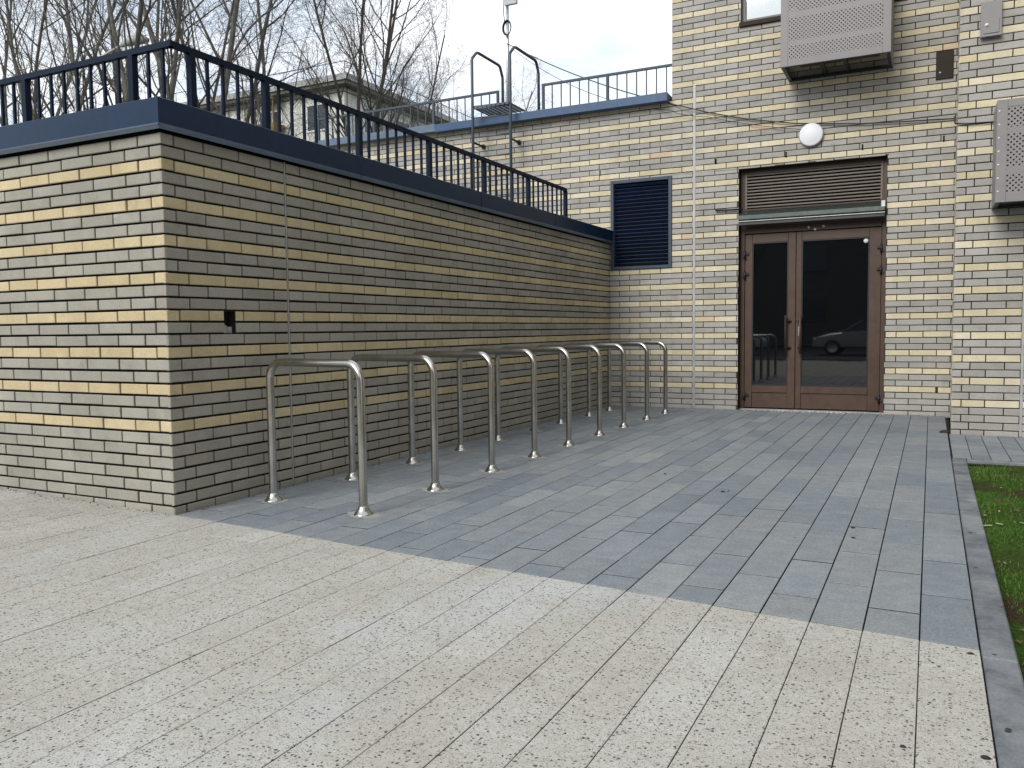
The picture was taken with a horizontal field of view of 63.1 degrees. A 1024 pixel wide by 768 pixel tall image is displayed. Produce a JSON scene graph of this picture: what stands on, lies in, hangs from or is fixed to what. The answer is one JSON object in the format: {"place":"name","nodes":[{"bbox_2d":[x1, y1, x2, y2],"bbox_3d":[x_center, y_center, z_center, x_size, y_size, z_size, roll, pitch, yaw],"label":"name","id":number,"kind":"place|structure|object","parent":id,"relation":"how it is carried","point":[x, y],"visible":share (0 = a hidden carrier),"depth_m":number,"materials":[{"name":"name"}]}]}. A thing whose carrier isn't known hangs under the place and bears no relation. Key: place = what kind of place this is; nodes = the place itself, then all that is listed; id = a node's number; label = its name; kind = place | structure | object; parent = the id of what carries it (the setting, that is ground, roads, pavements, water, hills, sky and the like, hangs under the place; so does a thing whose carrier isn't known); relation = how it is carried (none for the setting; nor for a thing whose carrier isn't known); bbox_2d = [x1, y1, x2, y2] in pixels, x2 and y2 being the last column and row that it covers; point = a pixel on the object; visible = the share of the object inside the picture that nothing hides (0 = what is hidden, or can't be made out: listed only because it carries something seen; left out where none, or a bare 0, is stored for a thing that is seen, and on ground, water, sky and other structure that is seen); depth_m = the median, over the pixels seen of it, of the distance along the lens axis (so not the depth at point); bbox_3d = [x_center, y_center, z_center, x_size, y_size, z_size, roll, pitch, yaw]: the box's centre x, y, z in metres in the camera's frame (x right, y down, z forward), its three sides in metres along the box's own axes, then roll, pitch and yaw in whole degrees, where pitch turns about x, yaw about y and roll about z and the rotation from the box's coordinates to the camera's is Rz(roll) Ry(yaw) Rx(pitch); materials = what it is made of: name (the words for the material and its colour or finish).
{"place":"outdoors","nodes":[
{"label":"outdoors","id":0,"kind":"place"},
{"bbox_2d":[0,0,671,126],"label":"sky","id":1,"kind":"structure","parent":0,"point":[584,38],"materials":[{"name":"white"}]},
{"bbox_2d":[0,488,996,767],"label":"pale paving","id":2,"kind":"structure","parent":0,"point":[138,638],"depth_m":2.72,"materials":[{"name":"stone"}]},
{"bbox_2d":[980,755,990,759],"bbox_3d":[1.205,0.948,2.118,0.026,0.007,0.018,1,4,27],"label":"dirt crumb","id":3,"kind":"object","parent":2,"relation":"on","point":[985,757],"visible":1,"depth_m":2.11,"materials":[{"name":"black soil"}]},
{"bbox_2d":[178,406,978,649],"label":"grey paving","id":4,"kind":"structure","parent":0,"point":[771,531],"depth_m":5.00,"materials":[{"name":"grey stone"}]},
{"bbox_2d":[256,358,380,517],"bbox_3d":[-1.235,0.309,5.213,1.064,0.936,0.205,2,4,33],"label":"bike rack","id":5,"kind":"object","parent":4,"relation":"on","point":[362,511],"visible":1,"depth_m":5.08,"materials":[{"name":"metal"}]},
{"bbox_2d":[337,354,450,492],"bbox_3d":[-0.866,0.256,5.966,1.064,0.936,0.205,2,5,34],"label":"bike rack","id":6,"kind":"object","parent":4,"relation":"on","point":[435,486],"visible":0.91,"depth_m":5.82,"materials":[{"name":"metal"}]},
{"bbox_2d":[398,351,505,473],"bbox_3d":[-0.498,0.204,6.697,1.064,0.936,0.205,2,4,33],"label":"bike rack","id":7,"kind":"object","parent":4,"relation":"on","point":[491,468],"visible":0.86,"depth_m":6.57,"materials":[{"name":"metal"}]},
{"bbox_2d":[1,405,945,514],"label":"grit","id":8,"kind":"object","parent":4,"relation":"on","point":[309,481],"visible":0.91,"depth_m":5.68,"materials":[{"name":"grey gravel"}]},
{"bbox_2d":[449,348,547,458],"bbox_3d":[-0.144,0.154,7.401,1.064,0.936,0.205,2,4,34],"label":"bike rack","id":9,"kind":"object","parent":4,"relation":"on","point":[534,453],"visible":0.81,"depth_m":7.25,"materials":[{"name":"metal"}]},
{"bbox_2d":[495,347,580,446],"bbox_3d":[0.195,0.106,8.074,1.064,0.936,0.205,2,4,32],"label":"bike rack","id":10,"kind":"object","parent":4,"relation":"on","point":[568,441],"visible":0.77,"depth_m":7.91,"materials":[{"name":"metal"}]},
{"bbox_2d":[523,345,609,436],"bbox_3d":[0.570,0.053,8.818,1.064,0.936,0.205,2,5,34],"label":"bike rack","id":11,"kind":"object","parent":4,"relation":"on","point":[599,431],"visible":0.65,"depth_m":8.58,"materials":[{"name":"metal"}]},
{"bbox_2d":[551,343,633,427],"bbox_3d":[0.904,0.006,9.482,1.064,0.936,0.205,2,4,32],"label":"bike rack","id":12,"kind":"object","parent":4,"relation":"on","point":[623,380],"visible":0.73,"depth_m":9.33,"materials":[{"name":"metal"}]},
{"bbox_2d":[583,342,654,419],"bbox_3d":[1.297,-0.049,10.262,1.064,0.936,0.205,2,5,35],"label":"bike rack","id":13,"kind":"object","parent":4,"relation":"on","point":[646,415],"visible":0.81,"depth_m":10.08,"materials":[{"name":"metal"}]},
{"bbox_2d":[602,341,673,413],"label":"bike rack","id":14,"kind":"object","parent":4,"relation":"on","point":[665,380],"visible":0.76,"depth_m":10.74,"materials":[{"name":"metal"}]},
{"bbox_2d":[767,410,1015,767],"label":"paving bed","id":15,"kind":"object","parent":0,"point":[947,424],"visible":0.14,"depth_m":3.62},
{"bbox_2d":[0,96,613,514],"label":"annex building","id":16,"kind":"structure","parent":15,"relation":"on","point":[176,278],"depth_m":5.65,"materials":[{"name":"beige brick"}]},
{"bbox_2d":[0,40,567,216],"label":"roof railing","id":17,"kind":"object","parent":16,"relation":"on","point":[191,55],"visible":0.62,"depth_m":5.82,"materials":[{"name":"black metal"}]},
{"bbox_2d":[312,0,1023,436],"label":"brick building","id":18,"kind":"structure","parent":15,"relation":"on","point":[910,302],"depth_m":10.77,"materials":[{"name":"brick"}]},
{"bbox_2d":[318,90,499,140],"bbox_3d":[-1.752,-4.217,13.411,3.482,0.515,0.036,1,4,27],"label":"roof railing","id":19,"kind":"object","parent":18,"relation":"on","point":[433,102],"visible":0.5,"depth_m":13.27,"materials":[{"name":"metal"}]},
{"bbox_2d":[470,46,539,200],"bbox_3d":[-0.076,-3.570,12.655,0.670,2.804,1.078,1,4,27],"label":"roof ladder","id":20,"kind":"object","parent":18,"relation":"attached to","point":[503,108],"visible":0.91,"depth_m":12.28,"materials":[{"name":"metal"}]},
{"bbox_2d":[502,0,517,101],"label":"antenna mast","id":21,"kind":"object","parent":18,"relation":"on","point":[507,3],"visible":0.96,"depth_m":13.39,"materials":[{"name":"metal"}]},
{"bbox_2d":[542,63,671,108],"bbox_3d":[1.339,-4.149,11.860,2.000,0.510,0.036,1,4,27],"label":"roof railing","id":22,"kind":"object","parent":18,"relation":"on","point":[600,76],"visible":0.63,"depth_m":11.84,"materials":[{"name":"metal"}]},
{"bbox_2d":[509,46,800,129],"bbox_3d":[1.735,-4.308,11.771,4.936,2.117,0.435,2,5,38],"label":"cable","id":23,"kind":"object","parent":18,"relation":"attached to","point":[668,110],"visible":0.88,"depth_m":11.14,"materials":[{"name":"black plastic"}]},
{"bbox_2d":[507,43,993,124],"bbox_3d":[2.887,-4.040,11.215,1.696,2.654,7.261,-4,5,-39],"label":"cable","id":24,"kind":"object","parent":18,"relation":"attached to","point":[779,121],"visible":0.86,"depth_m":10.61,"materials":[{"name":"black plastic"}]},
{"bbox_2d":[741,232,796,407],"bbox_3d":[3.393,-0.831,11.041,0.681,2.303,0.139,1,4,27],"label":"door leaf","id":25,"kind":"structure","parent":18,"relation":"in","point":[769,274],"depth_m":11.06,"materials":[{"name":"brown paint"}]},
{"bbox_2d":[715,200,885,225],"bbox_3d":[3.667,-2.188,10.703,2.072,0.233,0.222,1,4,27],"label":"door canopy","id":26,"kind":"object","parent":18,"relation":"attached to","point":[803,211],"visible":1,"depth_m":10.56,"materials":[{"name":"metal"}]},
{"bbox_2d":[799,123,823,146],"bbox_3d":[3.772,-3.142,10.507,0.298,0.298,0.058,1,4,27],"label":"wall lamp","id":27,"kind":"object","parent":18,"relation":"attached to","point":[811,134],"visible":1,"depth_m":10.48,"materials":[{"name":"white plastic"}]},
{"bbox_2d":[739,0,900,27],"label":"window","id":28,"kind":"structure","parent":18,"relation":"in","point":[752,12],"depth_m":10.78,"materials":[{"name":"clear glass"}]},
{"bbox_2d":[780,0,894,81],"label":"air conditioner box","id":29,"kind":"object","parent":18,"relation":"attached to","point":[831,31],"visible":1,"depth_m":9.79,"materials":[{"name":"grey metal"}]},
{"bbox_2d":[795,227,883,410],"bbox_3d":[4.171,-0.815,10.650,1.048,2.303,0.139,1,4,27],"label":"door leaf","id":30,"kind":"structure","parent":18,"relation":"in","point":[837,340],"depth_m":10.68,"materials":[{"name":"brown paint"}]},
{"bbox_2d":[936,50,953,79],"bbox_3d":[5.097,-3.759,9.815,0.185,0.320,0.024,1,4,27],"label":"service box","id":31,"kind":"object","parent":18,"relation":"attached to","point":[944,64],"visible":1,"depth_m":9.81,"materials":[{"name":"brown paint"}]},
{"bbox_2d":[980,0,1002,37],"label":"service box","id":32,"kind":"object","parent":18,"relation":"attached to","point":[991,20],"visible":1,"depth_m":7.98,"materials":[{"name":"grey metal"}]},
{"bbox_2d":[983,17,999,33],"bbox_3d":[4.590,-3.431,7.981,0.136,0.135,0.006,1,4,27],"label":"door","id":33,"kind":"structure","parent":32,"relation":"in","point":[993,26],"depth_m":7.98,"materials":[{"name":"grey metal"}]},
{"bbox_2d":[991,97,1023,209],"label":"air conditioner box","id":34,"kind":"object","parent":18,"relation":"attached to","point":[1014,130],"visible":1,"depth_m":7.60,"materials":[{"name":"grey metal"}]},
{"bbox_2d":[949,434,1023,461],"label":"side path","id":35,"kind":"structure","parent":0,"point":[1001,448],"depth_m":7.46,"materials":[{"name":"grey concrete"}]},
{"bbox_2d":[968,463,1023,680],"bbox_3d":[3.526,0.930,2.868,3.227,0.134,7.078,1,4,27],"label":"grass","id":36,"kind":"structure","parent":0,"point":[974,474],"depth_m":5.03,"materials":[{"name":"green plant"}]},
{"bbox_2d":[983,474,1023,642],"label":"leaf litter","id":37,"kind":"object","parent":36,"relation":"on","point":[1017,640],"visible":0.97,"depth_m":4.60,"materials":[{"name":"plant"}]},
{"label":"ground","id":38,"kind":"structure","parent":0,"visible":0},
{"bbox_2d":[0,0,111,122],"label":"bare tree","id":39,"kind":"object","parent":38,"relation":"on","point":[35,67],"visible":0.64,"depth_m":24.37,"materials":[{"name":"brown plant"}]},
{"bbox_2d":[0,0,135,125],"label":"bare tree","id":40,"kind":"object","parent":38,"relation":"on","point":[6,71],"visible":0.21,"depth_m":34.43,"materials":[{"name":"brown plant"}]},
{"bbox_2d":[0,0,159,122],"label":"bare tree","id":41,"kind":"object","parent":38,"relation":"on","point":[69,32],"visible":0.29,"depth_m":25.35,"materials":[{"name":"brown plant"}]},
{"bbox_2d":[0,0,184,118],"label":"bare tree","id":42,"kind":"object","parent":38,"relation":"on","point":[32,51],"visible":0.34,"depth_m":28.63,"materials":[{"name":"brown plant"}]},
{"bbox_2d":[73,34,148,110],"bbox_3d":[-10.542,-4.724,22.264,2.031,8.979,0.258,-1,4,-1],"label":"street lamp","id":43,"kind":"object","parent":38,"relation":"on","point":[122,44],"visible":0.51,"depth_m":21.94,"materials":[{"name":"metal"}]},
{"bbox_2d":[4,0,230,109],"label":"bare tree","id":44,"kind":"object","parent":38,"relation":"on","point":[90,33],"visible":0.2,"depth_m":29.52,"materials":[{"name":"brown plant"}]},
{"bbox_2d":[0,0,257,118],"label":"bare tree","id":45,"kind":"object","parent":38,"relation":"on","point":[140,26],"visible":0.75,"depth_m":19.61,"materials":[{"name":"brown plant"}]},
{"bbox_2d":[47,0,234,102],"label":"bare tree","id":46,"kind":"object","parent":38,"relation":"on","point":[171,86],"visible":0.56,"depth_m":21.90,"materials":[{"name":"brown plant"}]},
{"bbox_2d":[100,0,285,111],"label":"bare tree","id":47,"kind":"object","parent":38,"relation":"on","point":[159,75],"visible":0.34,"depth_m":30.12,"materials":[{"name":"brown plant"}]},
{"bbox_2d":[100,0,287,114],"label":"bare tree","id":48,"kind":"object","parent":38,"relation":"on","point":[231,49],"visible":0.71,"depth_m":21.69,"materials":[{"name":"brown plant"}]},
{"bbox_2d":[115,0,345,122],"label":"bare tree","id":49,"kind":"object","parent":38,"relation":"on","point":[264,30],"visible":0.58,"depth_m":25.82,"materials":[{"name":"brown plant"}]},
{"bbox_2d":[115,0,357,140],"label":"bare tree","id":50,"kind":"object","parent":38,"relation":"on","point":[258,113],"visible":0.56,"depth_m":27.21,"materials":[{"name":"brown plant"}]},
{"bbox_2d":[159,60,470,141],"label":"panel building","id":51,"kind":"structure","parent":38,"relation":"on","point":[348,93],"depth_m":46.26,"materials":[{"name":"grey"}]},
{"bbox_2d":[270,109,282,124],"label":"window","id":52,"kind":"structure","parent":51,"relation":"in","point":[275,113],"depth_m":47.04,"materials":[{"name":"grey glass"}]},
{"bbox_2d":[306,103,324,132],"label":"window","id":53,"kind":"structure","parent":51,"relation":"in","point":[309,111],"depth_m":45.91,"materials":[{"name":"grey glass"}]},
{"bbox_2d":[363,107,371,133],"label":"window","id":54,"kind":"structure","parent":51,"relation":"in","point":[365,131],"depth_m":46.57,"materials":[{"name":"grey glass"}]},
{"bbox_2d":[398,120,409,127],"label":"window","id":55,"kind":"structure","parent":51,"relation":"in","point":[399,122],"depth_m":49.99,"materials":[{"name":"grey glass"}]},
{"bbox_2d":[238,0,450,139],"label":"bare tree","id":56,"kind":"object","parent":38,"relation":"on","point":[394,17],"visible":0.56,"depth_m":29.51,"materials":[{"name":"brown plant"}]},
{"bbox_2d":[259,0,459,136],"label":"bare tree","id":57,"kind":"object","parent":38,"relation":"on","point":[359,50],"visible":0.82,"depth_m":29.39,"materials":[{"name":"brown plant"}]},
{"bbox_2d":[298,0,478,136],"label":"bare tree","id":58,"kind":"object","parent":38,"relation":"on","point":[431,95],"visible":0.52,"depth_m":33.96,"materials":[{"name":"brown plant"}]},
{"bbox_2d":[409,60,536,117],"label":"bare tree","id":59,"kind":"object","parent":38,"relation":"on","point":[491,103],"visible":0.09,"depth_m":60.56,"materials":[{"name":"brown plant"}]},
{"bbox_2d":[433,48,558,119],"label":"bare tree","id":60,"kind":"object","parent":38,"relation":"on","point":[452,80],"visible":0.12,"depth_m":65.40,"materials":[{"name":"brown plant"}]},
{"bbox_2d":[952,458,1023,767],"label":"kerb","id":61,"kind":"structure","parent":38,"relation":"on","point":[1004,681],"depth_m":2.96,"materials":[{"name":"concrete"}]}
]}

